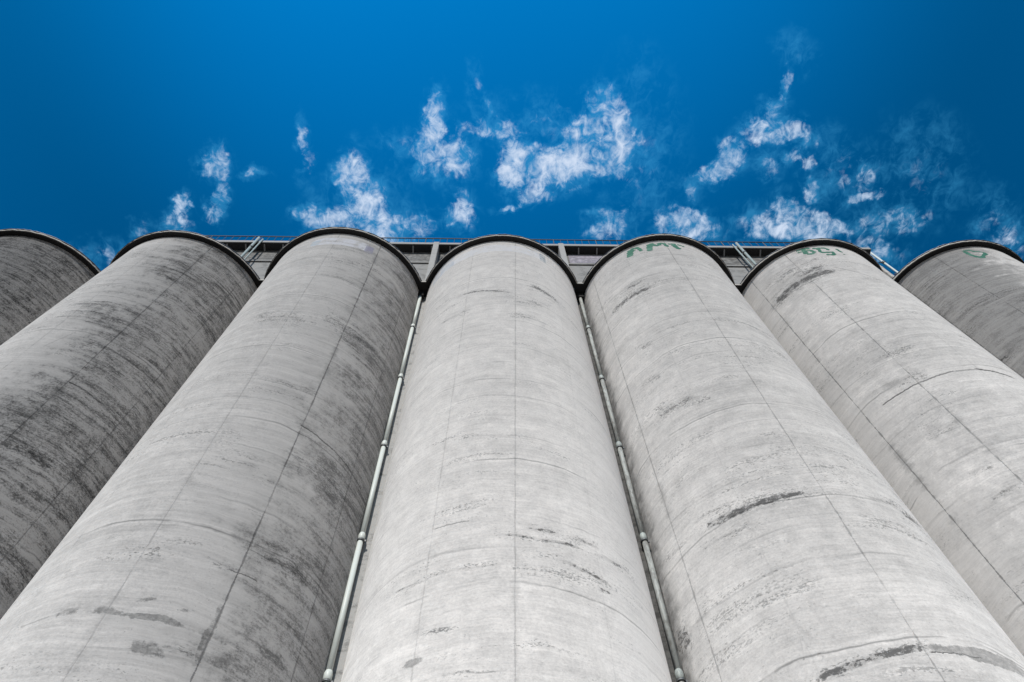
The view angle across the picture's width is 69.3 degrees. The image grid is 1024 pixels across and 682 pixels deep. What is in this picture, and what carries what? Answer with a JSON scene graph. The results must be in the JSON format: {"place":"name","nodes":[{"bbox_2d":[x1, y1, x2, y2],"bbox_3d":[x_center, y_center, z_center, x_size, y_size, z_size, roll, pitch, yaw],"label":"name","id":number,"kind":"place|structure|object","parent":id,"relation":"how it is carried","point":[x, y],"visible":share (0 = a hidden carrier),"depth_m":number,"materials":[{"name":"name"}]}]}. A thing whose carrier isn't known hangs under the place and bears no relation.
{"place":"outdoors","nodes":[
{"label":"outdoors","id":0,"kind":"place"},
{"bbox_2d":[0,0,1023,275],"label":"sky","id":1,"kind":"structure","parent":0,"point":[894,129],"materials":[{"name":"blue"}]},
{"label":"ground","id":2,"kind":"structure","parent":0,"visible":0},
{"bbox_2d":[0,228,100,344],"bbox_3d":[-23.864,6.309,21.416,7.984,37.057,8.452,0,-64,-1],"label":"grain silo","id":3,"kind":"object","parent":2,"relation":"on","point":[41,273],"visible":0.37,"depth_m":34.05,"materials":[{"name":"concrete"}]},
{"bbox_2d":[0,230,259,619],"bbox_3d":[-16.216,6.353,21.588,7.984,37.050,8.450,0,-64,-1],"label":"grain silo","id":4,"kind":"object","parent":2,"relation":"on","point":[97,370],"visible":0.59,"depth_m":25.45,"materials":[{"name":"concrete"}]},
{"bbox_2d":[253,279,263,288],"bbox_3d":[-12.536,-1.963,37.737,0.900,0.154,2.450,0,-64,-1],"label":"deck slab","id":5,"kind":"structure","parent":4,"relation":"attached to","point":[258,283],"depth_m":37.20,"materials":[{"name":"concrete"}]},
{"bbox_2d":[217,240,893,283],"bbox_3d":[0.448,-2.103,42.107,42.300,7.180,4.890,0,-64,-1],"label":"rooftop gallery","id":6,"kind":"object","parent":4,"relation":"on","point":[580,260],"visible":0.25,"depth_m":43.67,"materials":[{"name":"concrete"}]},
{"bbox_2d":[241,237,263,259],"bbox_3d":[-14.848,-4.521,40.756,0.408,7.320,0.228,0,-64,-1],"label":"gallery downpipe","id":7,"kind":"object","parent":6,"relation":"attached to","point":[249,248],"visible":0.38,"depth_m":42.28,"materials":[{"name":"metal"}]},
{"bbox_2d":[205,235,852,246],"bbox_3d":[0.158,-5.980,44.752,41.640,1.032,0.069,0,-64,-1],"label":"roof railing","id":8,"kind":"object","parent":6,"relation":"on","point":[390,238],"visible":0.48,"depth_m":45.05,"materials":[{"name":"metal"}]},
{"bbox_2d":[732,242,756,267],"bbox_3d":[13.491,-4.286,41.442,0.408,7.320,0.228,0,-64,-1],"label":"gallery downpipe","id":9,"kind":"object","parent":6,"relation":"attached to","point":[746,254],"visible":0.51,"depth_m":42.87,"materials":[{"name":"metal"}]},
{"bbox_2d":[870,252,897,274],"bbox_3d":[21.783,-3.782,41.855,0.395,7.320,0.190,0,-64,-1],"label":"gallery downpipe","id":10,"kind":"object","parent":6,"relation":"attached to","point":[883,262],"visible":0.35,"depth_m":43.46,"materials":[{"name":"metal"}]},
{"bbox_2d":[0,227,421,681],"bbox_3d":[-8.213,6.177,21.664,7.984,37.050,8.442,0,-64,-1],"label":"grain silo","id":11,"kind":"object","parent":2,"relation":"on","point":[212,534],"visible":0.88,"depth_m":18.55,"materials":[{"name":"concrete"}]},
{"bbox_2d":[322,291,425,681],"bbox_3d":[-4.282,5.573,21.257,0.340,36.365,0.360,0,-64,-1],"label":"drainpipe","id":12,"kind":"object","parent":11,"relation":"attached to","point":[328,672],"visible":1,"depth_m":21.62,"materials":[{"name":"metal"}]},
{"bbox_2d":[416,281,430,296],"bbox_3d":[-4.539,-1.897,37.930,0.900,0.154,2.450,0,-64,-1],"label":"deck slab","id":13,"kind":"structure","parent":11,"relation":"on","point":[424,286],"depth_m":37.43,"materials":[{"name":"concrete"}]},
{"bbox_2d":[341,234,671,681],"bbox_3d":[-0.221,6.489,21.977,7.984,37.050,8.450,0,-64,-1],"label":"grain silo","id":14,"kind":"object","parent":2,"relation":"on","point":[504,547],"visible":0.97,"depth_m":18.84,"materials":[{"name":"concrete"}]},
{"bbox_2d":[572,283,588,294],"bbox_3d":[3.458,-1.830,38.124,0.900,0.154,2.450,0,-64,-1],"label":"deck slab","id":15,"kind":"structure","parent":14,"relation":"on","point":[580,287],"depth_m":37.61,"materials":[{"name":"concrete"}]},
{"bbox_2d":[576,292,687,681],"bbox_3d":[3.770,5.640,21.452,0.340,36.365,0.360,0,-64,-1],"label":"drainpipe","id":16,"kind":"object","parent":14,"relation":"attached to","point":[679,673],"visible":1,"depth_m":21.82,"materials":[{"name":"metal"}]},
{"bbox_2d":[582,233,1023,681],"bbox_3d":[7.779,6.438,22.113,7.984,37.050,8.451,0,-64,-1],"label":"grain silo","id":17,"kind":"object","parent":2,"relation":"on","point":[789,538],"visible":0.85,"depth_m":19.07,"materials":[{"name":"concrete"}]},
{"bbox_2d":[735,284,745,293],"bbox_3d":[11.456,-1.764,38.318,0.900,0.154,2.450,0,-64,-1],"label":"deck slab","id":18,"kind":"structure","parent":17,"relation":"attached to","point":[740,287],"depth_m":37.79,"materials":[{"name":"concrete"}]},
{"bbox_2d":[740,238,1023,656],"bbox_3d":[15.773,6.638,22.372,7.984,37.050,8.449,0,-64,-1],"label":"grain silo","id":19,"kind":"object","parent":2,"relation":"on","point":[924,402],"visible":0.66,"depth_m":25.07,"materials":[{"name":"concrete"}]},
{"bbox_2d":[892,239,1023,377],"bbox_3d":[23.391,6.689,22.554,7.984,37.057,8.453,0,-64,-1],"label":"grain silo","id":20,"kind":"object","parent":2,"relation":"on","point":[973,290],"visible":0.47,"depth_m":33.94,"materials":[{"name":"concrete"}]}
]}

